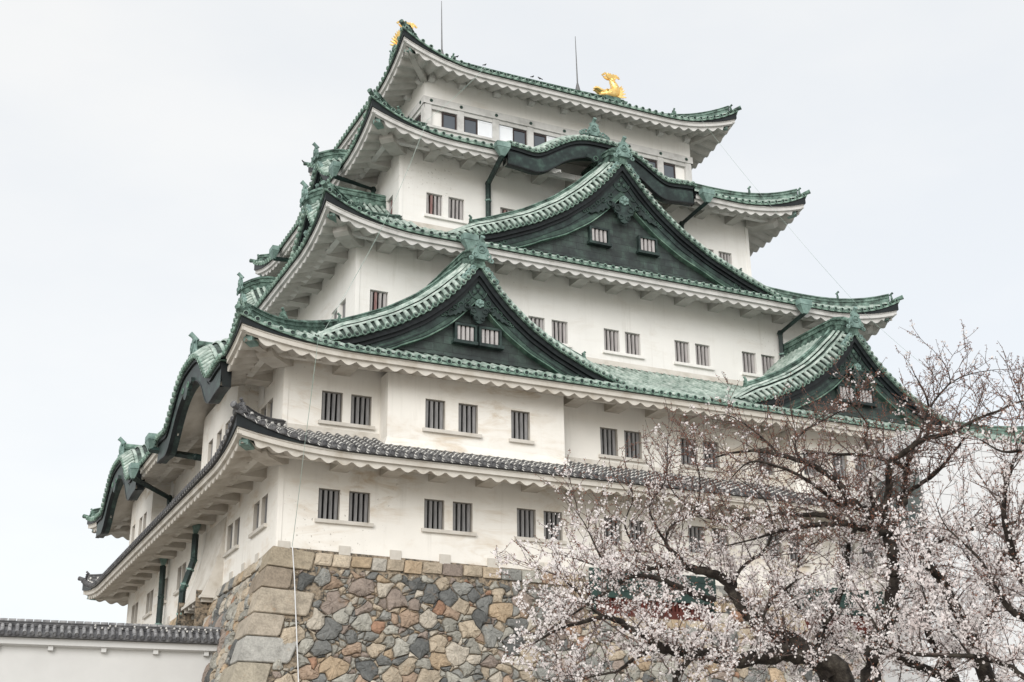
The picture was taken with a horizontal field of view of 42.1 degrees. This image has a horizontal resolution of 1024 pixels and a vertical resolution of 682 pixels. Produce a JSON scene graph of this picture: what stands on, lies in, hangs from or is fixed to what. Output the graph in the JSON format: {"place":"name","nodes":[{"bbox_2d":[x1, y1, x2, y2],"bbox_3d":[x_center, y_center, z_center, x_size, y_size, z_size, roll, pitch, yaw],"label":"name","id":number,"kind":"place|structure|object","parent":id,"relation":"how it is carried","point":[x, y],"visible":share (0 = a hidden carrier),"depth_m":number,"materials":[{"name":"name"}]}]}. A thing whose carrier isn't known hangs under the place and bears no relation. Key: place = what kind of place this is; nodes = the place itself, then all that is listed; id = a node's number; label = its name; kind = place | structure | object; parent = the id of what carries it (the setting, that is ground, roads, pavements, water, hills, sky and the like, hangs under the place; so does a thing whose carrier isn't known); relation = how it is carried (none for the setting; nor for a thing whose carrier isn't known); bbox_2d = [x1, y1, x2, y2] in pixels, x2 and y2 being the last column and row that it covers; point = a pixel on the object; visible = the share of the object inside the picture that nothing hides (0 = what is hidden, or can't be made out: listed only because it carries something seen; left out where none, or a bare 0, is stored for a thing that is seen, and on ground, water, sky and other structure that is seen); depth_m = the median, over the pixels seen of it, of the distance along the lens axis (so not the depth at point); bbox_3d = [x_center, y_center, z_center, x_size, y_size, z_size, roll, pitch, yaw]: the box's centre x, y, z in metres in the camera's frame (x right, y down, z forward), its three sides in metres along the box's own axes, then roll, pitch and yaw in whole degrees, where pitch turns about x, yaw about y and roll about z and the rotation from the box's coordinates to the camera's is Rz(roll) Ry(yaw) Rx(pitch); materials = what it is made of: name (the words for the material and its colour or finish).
{"place":"outdoors","nodes":[
{"label":"outdoors","id":0,"kind":"place"},
{"bbox_2d":[0,0,1023,624],"label":"sky","id":1,"kind":"structure","parent":0,"point":[151,150],"materials":[{"name":"white"}]},
{"label":"ground","id":2,"kind":"structure","parent":0,"visible":0},
{"bbox_2d":[0,618,220,681],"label":"boundary wall","id":3,"kind":"structure","parent":2,"relation":"on","point":[37,650],"depth_m":49.96,"materials":[{"name":"paint"}]},
{"bbox_2d":[166,546,884,681],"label":"stone base","id":4,"kind":"object","parent":2,"relation":"on","point":[366,618],"visible":0.42,"depth_m":50.83,"materials":[{"name":"brown stone"}]},
{"bbox_2d":[78,1,1023,681],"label":"castle keep","id":5,"kind":"structure","parent":4,"relation":"on","point":[474,303],"depth_m":61.54,"materials":[{"name":"white paint"}]},
{"bbox_2d":[131,605,134,622],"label":"window","id":6,"kind":"structure","parent":5,"relation":"in","point":[133,607],"depth_m":76.30,"materials":[{"name":"paint"}]},
{"bbox_2d":[131,525,134,542],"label":"window","id":7,"kind":"structure","parent":5,"relation":"in","point":[133,528],"depth_m":74.77,"materials":[{"name":"paint"}]},
{"bbox_2d":[134,602,137,623],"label":"window","id":8,"kind":"structure","parent":5,"relation":"in","point":[136,606],"depth_m":75.43,"materials":[{"name":"paint"}]},
{"bbox_2d":[138,516,142,535],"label":"window","id":9,"kind":"structure","parent":5,"relation":"in","point":[140,521],"depth_m":72.98,"materials":[{"name":"paint"}]},
{"bbox_2d":[142,512,146,530],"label":"window","id":10,"kind":"structure","parent":5,"relation":"in","point":[144,519],"depth_m":71.98,"materials":[{"name":"paint"}]},
{"bbox_2d":[145,592,149,613],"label":"window","id":11,"kind":"structure","parent":5,"relation":"in","point":[148,595],"depth_m":72.65,"materials":[{"name":"paint"}]},
{"bbox_2d":[142,589,153,619],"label":"window","id":12,"kind":"structure","parent":5,"relation":"in","point":[149,613],"depth_m":71.80,"materials":[{"name":"paint"}]},
{"bbox_2d":[163,577,167,604],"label":"window","id":13,"kind":"structure","parent":5,"relation":"in","point":[166,580],"depth_m":68.68,"materials":[{"name":"paint"}]},
{"bbox_2d":[176,565,181,590],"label":"window","id":14,"kind":"structure","parent":5,"relation":"in","point":[180,568],"depth_m":66.02,"materials":[{"name":"paint"}]},
{"bbox_2d":[173,562,185,595],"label":"window","id":15,"kind":"structure","parent":5,"relation":"in","point":[175,593],"depth_m":65.23,"materials":[{"name":"paint"}]},
{"bbox_2d":[207,439,212,463],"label":"window","id":16,"kind":"structure","parent":5,"relation":"in","point":[210,445],"depth_m":59.39,"materials":[{"name":"paint"}]},
{"bbox_2d":[216,429,221,450],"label":"window","id":17,"kind":"structure","parent":5,"relation":"in","point":[219,434],"depth_m":58.06,"materials":[{"name":"paint"}]},
{"bbox_2d":[226,523,232,551],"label":"window","id":18,"kind":"structure","parent":5,"relation":"in","point":[230,528],"depth_m":57.52,"materials":[{"name":"paint"}]},
{"bbox_2d":[222,517,239,557],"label":"window","id":19,"kind":"structure","parent":5,"relation":"in","point":[237,522],"depth_m":56.48,"materials":[{"name":"paint"}]},
{"bbox_2d":[253,500,259,530],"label":"window","id":20,"kind":"structure","parent":5,"relation":"in","point":[256,506],"depth_m":53.92,"materials":[{"name":"paint"}]},
{"bbox_2d":[248,494,267,538],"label":"window","id":21,"kind":"structure","parent":5,"relation":"in","point":[265,499],"depth_m":52.86,"materials":[{"name":"paint"}]},
{"bbox_2d":[261,404,266,415],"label":"window","id":22,"kind":"structure","parent":5,"relation":"in","point":[263,411],"depth_m":55.24,"materials":[{"name":"paint"}]},
{"bbox_2d":[267,398,272,417],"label":"window","id":23,"kind":"structure","parent":5,"relation":"in","point":[270,404],"depth_m":54.40,"materials":[{"name":"paint"}]},
{"bbox_2d":[331,308,336,318],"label":"window","id":24,"kind":"structure","parent":5,"relation":"in","point":[335,315],"depth_m":62.87,"materials":[{"name":"white paint"}]},
{"bbox_2d":[340,298,345,317],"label":"window","id":25,"kind":"structure","parent":5,"relation":"in","point":[343,304],"depth_m":61.73,"materials":[{"name":"white paint"}]},
{"bbox_2d":[314,488,373,526],"bbox_3d":[-6.568,6.515,51.923,2.370,1.370,0.430,9,-23,-24],"label":"window","id":26,"kind":"structure","parent":5,"relation":"in","point":[329,499],"depth_m":51.77,"materials":[{"name":"paint"}]},
{"bbox_2d":[318,390,374,429],"bbox_3d":[-6.648,2.796,53.312,2.350,1.410,0.430,9,-23,-24],"label":"window","id":27,"kind":"structure","parent":5,"relation":"in","point":[332,402],"depth_m":53.16,"materials":[{"name":"paint"}]},
{"bbox_2d":[348,491,369,522],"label":"window","id":28,"kind":"structure","parent":5,"relation":"in","point":[359,502],"depth_m":52.33,"materials":[{"name":"paint"}]},
{"bbox_2d":[350,394,371,425],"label":"window","id":29,"kind":"structure","parent":5,"relation":"in","point":[361,406],"depth_m":53.71,"materials":[{"name":"paint"}]},
{"bbox_2d":[370,289,387,310],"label":"window","id":30,"kind":"structure","parent":5,"relation":"in","point":[378,299],"depth_m":60.48,"materials":[{"name":"white paint"}]},
{"bbox_2d":[387,195,392,213],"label":"window","id":31,"kind":"structure","parent":5,"relation":"in","point":[390,202],"depth_m":67.80,"materials":[{"name":"white paint"}]},
{"bbox_2d":[424,192,467,224],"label":"window","id":32,"kind":"structure","parent":5,"relation":"in","point":[433,201],"depth_m":67.17,"materials":[{"name":"white paint"}]},
{"bbox_2d":[421,498,476,536],"bbox_3d":[-2.591,7.139,53.699,2.370,1.370,0.430,9,-23,-24],"label":"window","id":33,"kind":"structure","parent":5,"relation":"in","point":[433,509],"depth_m":53.55,"materials":[{"name":"paint"}]},
{"bbox_2d":[441,112,456,129],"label":"window","id":34,"kind":"structure","parent":5,"relation":"in","point":[449,120],"depth_m":71.84,"materials":[{"name":"grey glass"}]},
{"bbox_2d":[422,398,481,438],"bbox_3d":[-2.480,3.173,54.213,2.580,1.410,0.430,9,-23,-24],"label":"window","id":35,"kind":"structure","parent":5,"relation":"in","point":[434,409],"depth_m":54.03,"materials":[{"name":"paint"}]},
{"bbox_2d":[448,196,463,219],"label":"window","id":36,"kind":"structure","parent":5,"relation":"in","point":[455,205],"depth_m":67.71,"materials":[{"name":"white paint"}]},
{"bbox_2d":[453,501,472,531],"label":"window","id":37,"kind":"structure","parent":5,"relation":"in","point":[462,511],"depth_m":54.09,"materials":[{"name":"paint"}]},
{"bbox_2d":[458,403,477,433],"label":"window","id":38,"kind":"structure","parent":5,"relation":"in","point":[468,413],"depth_m":54.65,"materials":[{"name":"paint"}]},
{"bbox_2d":[464,117,477,134],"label":"window","id":39,"kind":"structure","parent":5,"relation":"in","point":[470,125],"depth_m":72.35,"materials":[{"name":"grey glass"}]},
{"bbox_2d":[500,207,513,213],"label":"window","id":40,"kind":"structure","parent":5,"relation":"in","point":[502,210],"depth_m":68.97,"materials":[{"name":"white paint"}]},
{"bbox_2d":[513,128,526,144],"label":"window","id":41,"kind":"structure","parent":5,"relation":"in","point":[519,136],"depth_m":73.55,"materials":[{"name":"grey glass"}]},
{"bbox_2d":[509,410,534,444],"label":"window","id":42,"kind":"structure","parent":5,"relation":"in","point":[520,420],"depth_m":55.56,"materials":[{"name":"paint"}]},
{"bbox_2d":[514,508,566,544],"bbox_3d":[1.124,7.723,55.358,2.370,1.370,0.430,9,-23,-24],"label":"window","id":43,"kind":"structure","parent":5,"relation":"in","point":[526,518],"depth_m":55.23,"materials":[{"name":"paint"}]},
{"bbox_2d":[534,133,546,146],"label":"window","id":44,"kind":"structure","parent":5,"relation":"in","point":[539,139],"depth_m":74.08,"materials":[{"name":"grey glass"}]},
{"bbox_2d":[528,316,571,347],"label":"window","id":45,"kind":"structure","parent":5,"relation":"in","point":[540,322],"depth_m":63.78,"materials":[{"name":"white paint"}]},
{"bbox_2d":[544,511,562,540],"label":"window","id":46,"kind":"structure","parent":5,"relation":"in","point":[548,515],"depth_m":55.75,"materials":[{"name":"paint"}]},
{"bbox_2d":[552,320,567,343],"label":"window","id":47,"kind":"structure","parent":5,"relation":"in","point":[559,328],"depth_m":64.17,"materials":[{"name":"white paint"}]},
{"bbox_2d":[598,427,644,462],"bbox_3d":[4.754,4.587,58.403,2.340,1.410,0.430,9,-23,-24],"label":"window","id":48,"kind":"structure","parent":5,"relation":"in","point":[608,436],"depth_m":58.26,"materials":[{"name":"paint"}]},
{"bbox_2d":[602,328,644,359],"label":"window","id":49,"kind":"structure","parent":5,"relation":"in","point":[611,337],"depth_m":65.26,"materials":[{"name":"white paint"}]},
{"bbox_2d":[603,517,647,550],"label":"window","id":50,"kind":"structure","parent":5,"relation":"in","point":[608,533],"depth_m":56.90,"materials":[{"name":"paint"}]},
{"bbox_2d":[624,430,641,458],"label":"window","id":51,"kind":"structure","parent":5,"relation":"in","point":[634,437],"depth_m":58.80,"materials":[{"name":"paint"}]},
{"bbox_2d":[625,332,640,354],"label":"window","id":52,"kind":"structure","parent":5,"relation":"in","point":[632,340],"depth_m":65.79,"materials":[{"name":"white paint"}]},
{"bbox_2d":[629,519,646,547],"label":"window","id":53,"kind":"structure","parent":5,"relation":"in","point":[635,527],"depth_m":57.45,"materials":[{"name":"paint"}]},
{"bbox_2d":[644,158,656,167],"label":"window","id":54,"kind":"structure","parent":5,"relation":"in","point":[653,162],"depth_m":77.07,"materials":[{"name":"grey glass"}]},
{"bbox_2d":[663,162,675,178],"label":"window","id":55,"kind":"structure","parent":5,"relation":"in","point":[669,169],"depth_m":77.45,"materials":[{"name":"grey glass"}]},
{"bbox_2d":[673,340,714,370],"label":"window","id":56,"kind":"structure","parent":5,"relation":"in","point":[682,351],"depth_m":66.89,"materials":[{"name":"white paint"}]},
{"bbox_2d":[679,438,724,472],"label":"window","id":57,"kind":"structure","parent":5,"relation":"in","point":[685,458],"depth_m":59.84,"materials":[{"name":"paint"}]},
{"bbox_2d":[695,343,710,366],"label":"window","id":58,"kind":"structure","parent":5,"relation":"in","point":[702,351],"depth_m":67.45,"materials":[{"name":"white paint"}]},
{"bbox_2d":[687,525,733,558],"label":"window","id":59,"kind":"structure","parent":5,"relation":"in","point":[694,532],"depth_m":58.62,"materials":[{"name":"paint"}]},
{"bbox_2d":[702,440,719,468],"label":"window","id":60,"kind":"structure","parent":5,"relation":"in","point":[710,455],"depth_m":60.45,"materials":[{"name":"paint"}]},
{"bbox_2d":[712,528,729,554],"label":"window","id":61,"kind":"structure","parent":5,"relation":"in","point":[725,541],"depth_m":59.18,"materials":[{"name":"paint"}]},
{"bbox_2d":[718,251,731,264],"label":"window","id":62,"kind":"structure","parent":5,"relation":"in","point":[726,256],"depth_m":74.41,"materials":[{"name":"white paint"}]},
{"bbox_2d":[741,351,763,377],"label":"window","id":63,"kind":"structure","parent":5,"relation":"in","point":[748,358],"depth_m":68.53,"materials":[{"name":"white paint"}]},
{"bbox_2d":[757,448,778,478],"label":"window","id":64,"kind":"structure","parent":5,"relation":"in","point":[765,458],"depth_m":61.58,"materials":[{"name":"paint"}]},
{"bbox_2d":[761,354,774,373],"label":"window","id":65,"kind":"structure","parent":5,"relation":"in","point":[767,361],"depth_m":69.10,"materials":[{"name":"white paint"}]},
{"bbox_2d":[766,534,809,566],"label":"window","id":66,"kind":"structure","parent":5,"relation":"in","point":[780,550],"depth_m":60.28,"materials":[{"name":"paint"}]},
{"bbox_2d":[788,536,805,562],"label":"window","id":67,"kind":"structure","parent":5,"relation":"in","point":[791,556],"depth_m":60.71,"materials":[{"name":"paint"}]},
{"bbox_2d":[802,449,823,479],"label":"window","id":68,"kind":"structure","parent":5,"relation":"in","point":[805,474],"depth_m":61.50,"materials":[{"name":"paint"}]},
{"bbox_2d":[832,455,874,485],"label":"window","id":69,"kind":"structure","parent":5,"relation":"in","point":[842,462],"depth_m":62.34,"materials":[{"name":"paint"}]},
{"bbox_2d":[841,541,881,572],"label":"window","id":70,"kind":"structure","parent":5,"relation":"in","point":[853,547],"depth_m":61.97,"materials":[{"name":"paint"}]},
{"bbox_2d":[854,456,868,482],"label":"window","id":71,"kind":"structure","parent":5,"relation":"in","point":[862,463],"depth_m":62.85,"materials":[{"name":"paint"}]},
{"bbox_2d":[861,543,877,568],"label":"window","id":72,"kind":"structure","parent":5,"relation":"in","point":[870,554],"depth_m":62.43,"materials":[{"name":"paint"}]},
{"bbox_2d":[586,567,716,622],"bbox_3d":[5.859,10.872,56.417,6.160,1.985,0.850,9,-23,-24],"label":"basement window","id":73,"kind":"structure","parent":4,"relation":"in","point":[675,610],"depth_m":56.15,"materials":[{"name":"green metal"}]},
{"bbox_2d":[790,585,883,636],"bbox_3d":[14.581,12.241,60.312,5.200,1.985,0.850,9,-23,-24],"label":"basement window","id":74,"kind":"structure","parent":4,"relation":"in","point":[842,604],"depth_m":60.26,"materials":[{"name":"green metal"}]},
{"bbox_2d":[489,398,861,681],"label":"cherry tree","id":75,"kind":"object","parent":2,"relation":"on","point":[793,647],"visible":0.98,"depth_m":20.26,"materials":[{"name":"white plant"}]},
{"bbox_2d":[642,319,1023,681],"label":"cherry tree","id":76,"kind":"object","parent":2,"relation":"on","point":[892,589],"visible":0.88,"depth_m":21.76,"materials":[{"name":"white plant"}]},
{"bbox_2d":[729,467,1023,681],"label":"cherry tree","id":77,"kind":"object","parent":2,"relation":"on","point":[835,638],"visible":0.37,"depth_m":23.70,"materials":[{"name":"white plant"}]},
{"bbox_2d":[789,342,1023,681],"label":"cherry tree","id":78,"kind":"object","parent":2,"relation":"on","point":[1015,568],"visible":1,"depth_m":18.50,"materials":[{"name":"white plant"}]},
{"bbox_2d":[810,409,1023,681],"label":"cherry tree","id":79,"kind":"object","parent":2,"relation":"on","point":[985,672],"visible":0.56,"depth_m":22.58,"materials":[{"name":"white plant"}]},
{"bbox_2d":[866,429,1023,681],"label":"elevator tower","id":80,"kind":"structure","parent":2,"relation":"on","point":[945,498],"depth_m":60.18,"materials":[{"name":"white glass"}]}
]}

